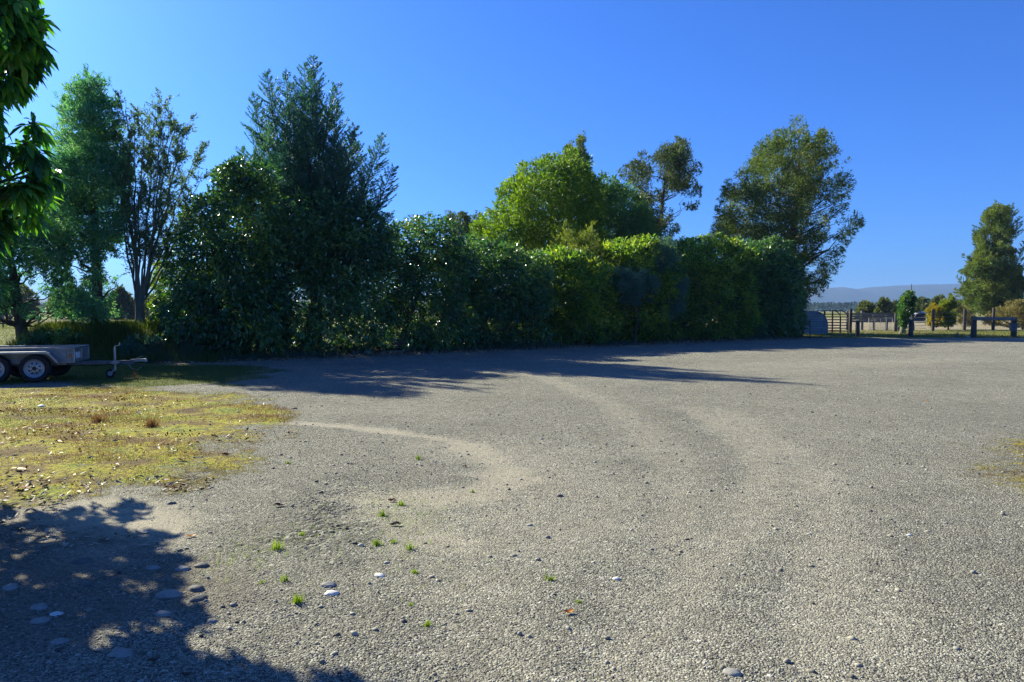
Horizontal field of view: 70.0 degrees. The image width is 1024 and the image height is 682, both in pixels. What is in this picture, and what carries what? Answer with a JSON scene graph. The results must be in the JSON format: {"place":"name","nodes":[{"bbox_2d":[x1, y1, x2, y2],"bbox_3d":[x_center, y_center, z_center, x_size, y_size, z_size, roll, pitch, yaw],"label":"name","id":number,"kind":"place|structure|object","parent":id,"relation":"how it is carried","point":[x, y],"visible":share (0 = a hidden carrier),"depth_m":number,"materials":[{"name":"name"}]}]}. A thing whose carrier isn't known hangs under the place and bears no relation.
{"place":"outdoors","nodes":[
{"label":"outdoors","id":0,"kind":"place"},
{"bbox_2d":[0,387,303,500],"bbox_3d":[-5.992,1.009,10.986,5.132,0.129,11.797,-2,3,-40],"label":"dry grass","id":1,"kind":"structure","parent":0,"point":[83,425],"depth_m":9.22,"materials":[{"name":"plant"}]},
{"bbox_2d":[0,384,305,494],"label":"short grass","id":2,"kind":"structure","parent":0,"point":[16,420],"depth_m":10.26,"materials":[{"name":"green plant"}]},
{"bbox_2d":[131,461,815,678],"bbox_3d":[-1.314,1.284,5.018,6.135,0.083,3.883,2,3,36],"label":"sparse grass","id":3,"kind":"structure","parent":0,"point":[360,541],"depth_m":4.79,"materials":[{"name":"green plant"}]},
{"bbox_2d":[0,311,1023,681],"bbox_3d":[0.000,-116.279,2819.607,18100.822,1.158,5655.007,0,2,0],"label":"ground","id":4,"kind":"structure","parent":0,"point":[860,363],"depth_m":5.37,"materials":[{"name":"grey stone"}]},
{"bbox_2d":[2,583,18,590],"bbox_3d":[-2.711,1.339,3.953,0.092,0.052,0.072,1,3,22],"label":"cobble","id":5,"kind":"object","parent":4,"relation":"on","point":[10,586],"visible":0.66,"depth_m":3.94,"materials":[{"name":"stone"}]},
{"bbox_2d":[0,282,41,319],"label":"tree","id":6,"kind":"object","parent":4,"relation":"on","point":[27,293],"visible":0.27,"depth_m":119.52,"materials":[{"name":"green plant"}]},
{"bbox_2d":[0,0,70,272],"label":"broadleaf tree","id":7,"kind":"object","parent":4,"relation":"on","point":[27,58],"visible":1,"depth_m":4.87,"materials":[{"name":"green plant"}]},
{"bbox_2d":[0,179,76,338],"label":"leaning tree","id":8,"kind":"object","parent":4,"relation":"on","point":[12,280],"visible":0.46,"depth_m":22.22,"materials":[{"name":"green plant"}]},
{"bbox_2d":[29,603,47,609],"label":"cobble","id":9,"kind":"object","parent":4,"relation":"on","point":[40,606],"visible":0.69,"depth_m":3.67,"materials":[{"name":"stone"}]},
{"bbox_2d":[30,617,50,623],"bbox_3d":[-2.273,1.356,3.526,0.090,0.049,0.071,0,2,0],"label":"cobble","id":10,"kind":"object","parent":4,"relation":"on","point":[39,620],"visible":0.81,"depth_m":3.50,"materials":[{"name":"stone"}]},
{"bbox_2d":[17,324,89,347],"bbox_3d":[-13.217,0.049,21.645,2.636,1.135,1.516,-1,3,-28],"label":"bank bush","id":11,"kind":"object","parent":4,"relation":"on","point":[41,339],"visible":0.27,"depth_m":21.20,"materials":[{"name":"green plant"}]},
{"bbox_2d":[49,611,63,615],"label":"cobble","id":12,"kind":"object","parent":4,"relation":"on","point":[55,613],"visible":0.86,"depth_m":3.59,"materials":[{"name":"white stone"}]},
{"bbox_2d":[50,637,69,644],"bbox_3d":[-2.038,1.362,3.294,0.078,0.041,0.065,0,2,0],"label":"cobble","id":13,"kind":"object","parent":4,"relation":"on","point":[59,641],"visible":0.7,"depth_m":3.28,"materials":[{"name":"stone"}]},
{"bbox_2d":[45,289,90,318],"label":"tree","id":14,"kind":"object","parent":4,"relation":"on","point":[46,308],"visible":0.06,"depth_m":127.50,"materials":[{"name":"green plant"}]},
{"bbox_2d":[0,343,147,381],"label":"trailer","id":15,"kind":"object","parent":4,"relation":"on","point":[30,363],"visible":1,"depth_m":15.41,"materials":[{"name":"metal"}]},
{"bbox_2d":[0,315,150,327],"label":"field fence","id":16,"kind":"object","parent":4,"relation":"on","point":[3,316],"visible":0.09,"depth_m":61.92,"materials":[{"name":"wood"}]},
{"bbox_2d":[71,557,93,563],"bbox_3d":[-2.584,1.338,4.410,0.134,0.068,0.099,-1,3,-29],"label":"cobble","id":17,"kind":"object","parent":4,"relation":"on","point":[81,560],"visible":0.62,"depth_m":4.39,"materials":[{"name":"stone"}]},
{"bbox_2d":[41,63,137,326],"bbox_3d":[-13.124,-4.458,22.622,2.872,8.334,5.001,-1,3,-26],"label":"cypress","id":18,"kind":"object","parent":4,"relation":"on","point":[85,163],"visible":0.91,"depth_m":21.70,"materials":[{"name":"green plant"}]},
{"bbox_2d":[91,413,107,422],"bbox_3d":[-5.508,1.012,9.728,0.269,0.162,0.270,2,3,41],"label":"grass clump","id":19,"kind":"object","parent":4,"relation":"on","point":[99,419],"visible":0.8,"depth_m":9.69,"materials":[{"name":"brown plant"}]},
{"bbox_2d":[2,318,230,362],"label":"bank grass","id":20,"kind":"structure","parent":4,"relation":"on","point":[115,328],"depth_m":21.71,"materials":[{"name":"green plant"}]},
{"bbox_2d":[103,284,134,318],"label":"tree","id":21,"kind":"object","parent":4,"relation":"on","point":[124,299],"visible":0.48,"depth_m":122.98,"materials":[{"name":"green plant"}]},
{"bbox_2d":[106,647,133,657],"bbox_3d":[-1.706,1.371,3.192,0.121,0.059,0.082,0,2,0],"label":"cobble","id":22,"kind":"object","parent":4,"relation":"on","point":[120,652],"visible":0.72,"depth_m":3.17,"materials":[{"name":"stone"}]},
{"bbox_2d":[116,333,167,358],"bbox_3d":[-10.836,0.149,21.573,1.471,0.852,1.350,-1,3,-25],"label":"bank bush","id":23,"kind":"object","parent":4,"relation":"on","point":[133,346],"visible":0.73,"depth_m":21.24,"materials":[{"name":"green plant"}]},
{"bbox_2d":[0,362,291,387],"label":"turf","id":24,"kind":"structure","parent":4,"relation":"on","point":[91,368],"depth_m":16.93,"materials":[{"name":"green plant"}]},
{"bbox_2d":[0,388,297,546],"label":"pale leaf litter","id":25,"kind":"object","parent":4,"relation":"on","point":[56,513],"visible":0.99,"depth_m":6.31,"materials":[{"name":"beige plant"}]},
{"bbox_2d":[146,657,160,661],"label":"fallen leaf","id":26,"kind":"object","parent":4,"relation":"on","point":[152,659],"visible":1,"depth_m":3.12,"materials":[{"name":"brown plant"}]},
{"bbox_2d":[146,565,160,569],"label":"cobble","id":27,"kind":"object","parent":4,"relation":"on","point":[153,567],"visible":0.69,"depth_m":4.25,"materials":[{"name":"stone"}]},
{"bbox_2d":[144,290,163,317],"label":"tree","id":28,"kind":"object","parent":4,"relation":"on","point":[147,310],"visible":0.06,"depth_m":126.05,"materials":[{"name":"green plant"}]},
{"bbox_2d":[140,417,168,427],"bbox_3d":[-4.598,1.040,9.396,0.335,0.151,0.320,0,2,0],"label":"grass clump","id":29,"kind":"object","parent":4,"relation":"on","point":[149,423],"visible":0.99,"depth_m":9.38,"materials":[{"name":"brown plant"}]},
{"bbox_2d":[95,87,213,323],"bbox_3d":[-11.179,-4.001,22.759,3.499,7.365,2.728,0,2,0],"label":"multi stemmed tree","id":30,"kind":"object","parent":4,"relation":"on","point":[159,204],"visible":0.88,"depth_m":22.58,"materials":[{"name":"green plant"}]},
{"bbox_2d":[138,336,171,361],"bbox_3d":[-10.305,0.160,21.234,1.046,0.936,1.172,0,2,0],"label":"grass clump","id":31,"kind":"object","parent":4,"relation":"on","point":[147,356],"visible":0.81,"depth_m":21.02,"materials":[{"name":"green plant"}]},
{"bbox_2d":[147,260,169,314],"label":"young tree","id":32,"kind":"object","parent":4,"relation":"on","point":[160,283],"visible":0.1,"depth_m":25.08,"materials":[{"name":"green plant"}]},
{"bbox_2d":[154,610,172,616],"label":"cobble","id":33,"kind":"object","parent":4,"relation":"on","point":[161,613],"visible":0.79,"depth_m":3.58,"materials":[{"name":"stone"}]},
{"bbox_2d":[155,589,182,598],"bbox_3d":[-1.801,1.341,3.843,0.141,0.065,0.109,0,2,0],"label":"cobble","id":34,"kind":"object","parent":4,"relation":"on","point":[172,593],"visible":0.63,"depth_m":3.81,"materials":[{"name":"stone"}]},
{"bbox_2d":[175,565,190,570],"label":"cobble","id":35,"kind":"object","parent":4,"relation":"on","point":[182,568],"visible":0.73,"depth_m":4.21,"materials":[{"name":"stone"}]},
{"bbox_2d":[180,672,192,675],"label":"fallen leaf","id":36,"kind":"object","parent":4,"relation":"on","point":[185,673],"visible":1,"depth_m":2.99,"materials":[{"name":"brown plant"}]},
{"bbox_2d":[187,585,204,591],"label":"cobble","id":37,"kind":"object","parent":4,"relation":"on","point":[196,588],"visible":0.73,"depth_m":3.89,"materials":[{"name":"stone"}]},
{"bbox_2d":[188,594,206,601],"bbox_3d":[-1.624,1.338,3.778,0.093,0.047,0.066,-1,3,-29],"label":"cobble","id":38,"kind":"object","parent":4,"relation":"on","point":[199,597],"visible":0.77,"depth_m":3.76,"materials":[{"name":"stone"}]},
{"bbox_2d":[193,562,209,567],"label":"cobble","id":39,"kind":"object","parent":4,"relation":"on","point":[202,564],"visible":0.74,"depth_m":4.27,"materials":[{"name":"stone"}]},
{"bbox_2d":[207,618,217,622],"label":"cobble","id":40,"kind":"object","parent":4,"relation":"on","point":[211,620],"visible":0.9,"depth_m":3.50,"materials":[{"name":"stone"}]},
{"bbox_2d":[148,154,300,360],"bbox_3d":[-9.151,-2.605,23.333,4.374,6.911,4.790,-2,3,-38],"label":"hedge tree","id":41,"kind":"object","parent":4,"relation":"on","point":[197,295],"visible":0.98,"depth_m":22.33,"materials":[{"name":"green plant"}]},
{"bbox_2d":[271,538,283,550],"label":"grass tuft","id":42,"kind":"object","parent":4,"relation":"on","point":[275,546],"visible":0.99,"depth_m":4.58,"materials":[{"name":"green plant"}]},
{"bbox_2d":[279,573,289,581],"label":"grass tuft","id":43,"kind":"object","parent":4,"relation":"on","point":[284,579],"visible":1,"depth_m":4.04,"materials":[{"name":"green plant"}]},
{"bbox_2d":[289,593,307,604],"bbox_3d":[-1.099,1.316,3.737,0.107,0.070,0.101,-1,3,-21],"label":"grass tuft","id":44,"kind":"object","parent":4,"relation":"on","point":[297,599],"visible":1,"depth_m":3.74,"materials":[{"name":"green plant"}]},
{"bbox_2d":[210,54,398,344],"bbox_3d":[-7.476,-4.924,26.297,6.247,10.325,4.674,-1,3,-24],"label":"feathery conifer","id":45,"kind":"object","parent":4,"relation":"on","point":[300,148],"visible":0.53,"depth_m":25.63,"materials":[{"name":"green plant"}]},
{"bbox_2d":[254,184,399,354],"bbox_3d":[-6.506,-2.423,25.484,4.925,5.851,4.596,-2,3,-37],"label":"hedge tree","id":46,"kind":"object","parent":4,"relation":"on","point":[359,309],"visible":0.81,"depth_m":24.33,"materials":[{"name":"green plant"}]},
{"bbox_2d":[320,581,336,587],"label":"cobble","id":47,"kind":"object","parent":4,"relation":"on","point":[329,584],"visible":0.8,"depth_m":3.97,"materials":[{"name":"stone"}]},
{"bbox_2d":[325,590,338,594],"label":"cobble","id":48,"kind":"object","parent":4,"relation":"on","point":[331,592],"visible":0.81,"depth_m":3.86,"materials":[{"name":"white stone"}]},
{"bbox_2d":[351,350,371,353],"bbox_3d":[-5.147,0.387,24.996,0.726,0.150,0.180,-2,3,-38],"label":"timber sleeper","id":49,"kind":"object","parent":4,"relation":"on","point":[354,351],"visible":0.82,"depth_m":24.83,"materials":[{"name":"brown wood"}]},
{"bbox_2d":[372,537,381,546],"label":"grass tuft","id":50,"kind":"object","parent":4,"relation":"on","point":[375,542],"visible":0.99,"depth_m":4.68,"materials":[{"name":"green plant"}]},
{"bbox_2d":[374,573,384,576],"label":"cobble","id":51,"kind":"object","parent":4,"relation":"on","point":[379,574],"visible":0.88,"depth_m":4.13,"materials":[{"name":"white stone"}]},
{"bbox_2d":[379,509,388,515],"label":"grass tuft","id":52,"kind":"object","parent":4,"relation":"on","point":[382,514],"visible":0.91,"depth_m":5.34,"materials":[{"name":"green plant"}]},
{"bbox_2d":[391,339,415,349],"bbox_3d":[-3.934,0.155,26.454,0.891,0.494,0.265,-1,3,-31],"label":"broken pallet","id":53,"kind":"object","parent":4,"relation":"on","point":[398,341],"visible":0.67,"depth_m":26.39,"materials":[{"name":"brown wood"}]},
{"bbox_2d":[405,541,416,549],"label":"grass tuft","id":54,"kind":"object","parent":4,"relation":"on","point":[410,545],"visible":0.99,"depth_m":4.60,"materials":[{"name":"green plant"}]},
{"bbox_2d":[368,211,482,351],"bbox_3d":[-3.353,-2.101,27.746,4.183,5.616,4.602,-2,3,-41],"label":"hedge tree","id":55,"kind":"object","parent":4,"relation":"on","point":[413,271],"visible":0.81,"depth_m":26.57,"materials":[{"name":"green plant"}]},
{"bbox_2d":[419,620,433,627],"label":"grass tuft","id":56,"kind":"object","parent":4,"relation":"on","point":[427,623],"visible":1,"depth_m":3.48,"materials":[{"name":"green plant"}]},
{"bbox_2d":[29,300,876,311],"bbox_3d":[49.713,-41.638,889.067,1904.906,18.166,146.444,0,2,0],"label":"woods","id":57,"kind":"object","parent":4,"relation":"on","point":[844,306],"visible":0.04,"depth_m":843.14,"materials":[{"name":"green plant"}]},
{"bbox_2d":[443,210,482,245],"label":"leaved tree","id":58,"kind":"object","parent":4,"relation":"on","point":[466,220],"visible":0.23,"depth_m":60.22,"materials":[{"name":"green plant"}]},
{"bbox_2d":[162,335,779,362],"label":"hedge foot grass","id":59,"kind":"structure","parent":4,"relation":"on","point":[313,353],"depth_m":23.68,"materials":[{"name":"green plant"}]},
{"bbox_2d":[149,330,841,365],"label":"leaf litter","id":60,"kind":"object","parent":4,"relation":"on","point":[416,352],"visible":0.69,"depth_m":26.77,"materials":[{"name":"brown plant"}]},
{"bbox_2d":[441,232,561,348],"bbox_3d":[-0.641,-1.974,29.935,4.771,4.758,4.792,-2,3,-39],"label":"hedge tree","id":61,"kind":"object","parent":4,"relation":"on","point":[503,309],"visible":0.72,"depth_m":28.59,"materials":[{"name":"green plant"}]},
{"bbox_2d":[468,145,611,254],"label":"round tree","id":62,"kind":"object","parent":4,"relation":"on","point":[556,193],"visible":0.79,"depth_m":40.70,"materials":[{"name":"green plant"}]},
{"bbox_2d":[544,573,554,581],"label":"grass tuft","id":63,"kind":"object","parent":4,"relation":"on","point":[549,579],"visible":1,"depth_m":4.08,"materials":[{"name":"green plant"}]},
{"bbox_2d":[518,244,629,345],"bbox_3d":[2.540,-1.923,32.195,5.181,4.574,4.449,-2,3,-44],"label":"hedge tree","id":64,"kind":"object","parent":4,"relation":"on","point":[578,313],"visible":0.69,"depth_m":30.79,"materials":[{"name":"green plant"}]},
{"bbox_2d":[561,128,592,176],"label":"pine","id":65,"kind":"object","parent":4,"relation":"on","point":[581,139],"visible":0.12,"depth_m":56.83,"materials":[{"name":"green plant"}]},
{"bbox_2d":[550,218,604,286],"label":"lime conifer","id":66,"kind":"object","parent":4,"relation":"on","point":[584,239],"visible":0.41,"depth_m":32.79,"materials":[{"name":"green plant"}]},
{"bbox_2d":[591,170,663,262],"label":"round tree","id":67,"kind":"object","parent":4,"relation":"on","point":[623,221],"visible":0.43,"depth_m":44.12,"materials":[{"name":"green plant"}]},
{"bbox_2d":[602,266,662,343],"bbox_3d":[5.230,-1.603,32.590,2.392,3.632,3.107,2,3,39],"label":"feathery shrub","id":68,"kind":"object","parent":4,"relation":"on","point":[637,290],"visible":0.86,"depth_m":31.91,"materials":[{"name":"green plant"}]},
{"bbox_2d":[593,233,692,342],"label":"hedge tree","id":69,"kind":"object","parent":4,"relation":"on","point":[649,328],"visible":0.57,"depth_m":33.38,"materials":[{"name":"green plant"}]},
{"bbox_2d":[617,135,702,244],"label":"leaved tree","id":70,"kind":"object","parent":4,"relation":"on","point":[678,180],"visible":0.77,"depth_m":48.20,"materials":[{"name":"green plant"}]},
{"bbox_2d":[641,236,693,340],"bbox_3d":[7.009,-2.455,34.437,2.368,4.998,3.098,-2,3,-36],"label":"conical bush","id":71,"kind":"object","parent":4,"relation":"on","point":[681,305],"visible":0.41,"depth_m":33.66,"materials":[{"name":"green plant"}]},
{"bbox_2d":[666,231,765,340],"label":"hedge tree","id":72,"kind":"object","parent":4,"relation":"on","point":[707,271],"visible":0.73,"depth_m":36.62,"materials":[{"name":"green plant"}]},
{"bbox_2d":[723,667,741,676],"bbox_3d":[0.912,1.375,3.021,0.078,0.040,0.063,0,2,0],"label":"cobble","id":73,"kind":"object","parent":4,"relation":"on","point":[732,672],"visible":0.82,"depth_m":3.01,"materials":[{"name":"stone"}]},
{"bbox_2d":[717,233,810,337],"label":"hedge tree","id":74,"kind":"object","parent":4,"relation":"on","point":[784,302],"visible":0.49,"depth_m":39.32,"materials":[{"name":"green plant"}]},
{"bbox_2d":[709,114,866,308],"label":"totara","id":75,"kind":"object","parent":4,"relation":"on","point":[804,188],"visible":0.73,"depth_m":45.05,"materials":[{"name":"green plant"}]},
{"bbox_2d":[798,311,827,333],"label":"calf shelter","id":76,"kind":"object","parent":4,"relation":"on","point":[819,323],"visible":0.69,"depth_m":46.48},
{"bbox_2d":[817,310,848,332],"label":"cattle race","id":77,"kind":"object","parent":4,"relation":"on","point":[832,322],"visible":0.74,"depth_m":48.47,"materials":[{"name":"metal"}]},
{"bbox_2d":[855,320,859,336],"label":"bollard post","id":78,"kind":"object","parent":4,"relation":"on","point":[857,328],"visible":0.88,"depth_m":41.11,"materials":[{"name":"wood"}]},
{"bbox_2d":[855,299,875,317],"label":"scrub tree","id":79,"kind":"object","parent":4,"relation":"on","point":[866,306],"visible":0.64,"depth_m":98.48,"materials":[{"name":"green plant"}]},
{"bbox_2d":[845,311,899,329],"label":"stockyard rails","id":80,"kind":"object","parent":4,"relation":"on","point":[862,319],"visible":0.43,"depth_m":55.82,"materials":[{"name":"grey wood"}]},
{"bbox_2d":[868,318,892,328],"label":"gate","id":81,"kind":"structure","parent":4,"relation":"on","point":[880,327],"depth_m":52.50,"materials":[{"name":"metal"}]},
{"bbox_2d":[874,297,894,317],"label":"scrub tree","id":82,"kind":"object","parent":4,"relation":"on","point":[884,305],"visible":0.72,"depth_m":94.71,"materials":[{"name":"green plant"}]},
{"bbox_2d":[893,299,898,312],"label":"scrub tree","id":83,"kind":"object","parent":4,"relation":"on","point":[895,302],"visible":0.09,"depth_m":104.26,"materials":[{"name":"green plant"}]},
{"bbox_2d":[895,289,916,333],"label":"leaning tree","id":84,"kind":"object","parent":4,"relation":"on","point":[907,301],"visible":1,"depth_m":47.36,"materials":[{"name":"green plant"}]},
{"bbox_2d":[908,320,913,336],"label":"bollard post","id":85,"kind":"object","parent":4,"relation":"on","point":[910,327],"visible":0.88,"depth_m":41.11,"materials":[{"name":"grey wood"}]},
{"bbox_2d":[911,284,920,329],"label":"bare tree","id":86,"kind":"object","parent":4,"relation":"on","point":[917,306],"visible":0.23,"depth_m":53.87,"materials":[{"name":"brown plant"}]},
{"bbox_2d":[910,317,926,327],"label":"pipe gate","id":87,"kind":"structure","parent":4,"relation":"on","point":[921,325],"depth_m":56.47,"materials":[{"name":"metal"}]},
{"bbox_2d":[910,311,927,320],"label":"car","id":88,"kind":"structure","parent":4,"relation":"on","point":[916,314],"depth_m":104.10,"materials":[{"name":"metal"}]},
{"bbox_2d":[916,296,930,311],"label":"scrub tree","id":89,"kind":"object","parent":4,"relation":"on","point":[923,302],"visible":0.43,"depth_m":120.98,"materials":[{"name":"green plant"}]},
{"bbox_2d":[923,303,943,327],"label":"yellow bush","id":90,"kind":"object","parent":4,"relation":"on","point":[939,317],"visible":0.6,"depth_m":56.51,"materials":[{"name":"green plant"}]},
{"bbox_2d":[848,308,1023,332],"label":"wire fence","id":91,"kind":"object","parent":4,"relation":"on","point":[895,319],"visible":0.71,"depth_m":53.31,"materials":[{"name":"grey wood"}]},
{"bbox_2d":[929,294,944,306],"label":"scrub tree","id":92,"kind":"object","parent":4,"relation":"on","point":[936,299],"visible":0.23,"depth_m":110.40,"materials":[{"name":"green plant"}]},
{"bbox_2d":[938,293,960,329],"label":"yellow bush","id":93,"kind":"object","parent":4,"relation":"on","point":[948,304],"visible":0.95,"depth_m":56.88,"materials":[{"name":"green plant"}]},
{"bbox_2d":[952,299,970,317],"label":"scrub tree","id":94,"kind":"object","parent":4,"relation":"on","point":[958,303],"visible":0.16,"depth_m":116.95,"materials":[{"name":"green plant"}]},
{"bbox_2d":[953,304,974,328],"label":"twiggy bush","id":95,"kind":"object","parent":4,"relation":"on","point":[960,319],"visible":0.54,"depth_m":57.75,"materials":[{"name":"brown plant"}]},
{"bbox_2d":[953,199,1023,324],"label":"totara","id":96,"kind":"object","parent":4,"relation":"on","point":[995,279],"visible":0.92,"depth_m":71.84,"materials":[{"name":"green plant"}]},
{"bbox_2d":[970,316,1017,337],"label":"rail fence","id":97,"kind":"object","parent":4,"relation":"on","point":[974,319],"visible":0.9,"depth_m":40.66,"materials":[{"name":"wood"}]},
{"bbox_2d":[1008,323,1017,330],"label":"bucket","id":98,"kind":"object","parent":97,"relation":"hanging from","point":[1013,326],"visible":1,"depth_m":40.37,"materials":[{"name":"grey plastic"}]},
{"bbox_2d":[982,299,1023,327],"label":"twiggy bush","id":99,"kind":"object","parent":4,"relation":"on","point":[1018,304],"visible":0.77,"depth_m":55.54,"materials":[{"name":"brown plant"}]},
{"bbox_2d":[0,322,1023,344],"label":"pasture grass","id":100,"kind":"structure","parent":0,"point":[826,336],"depth_m":44.38,"materials":[{"name":"plant"}]},
{"bbox_2d":[2,0,1023,298],"label":"sky","id":101,"kind":"structure","parent":0,"point":[924,99],"materials":[{"name":"blue"}]},
{"bbox_2d":[38,284,1022,310],"bbox_3d":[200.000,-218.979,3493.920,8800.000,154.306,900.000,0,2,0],"label":"hills","id":102,"kind":"structure","parent":0,"point":[850,295],"depth_m":3432.71,"materials":[{"name":"blue"}]}
]}

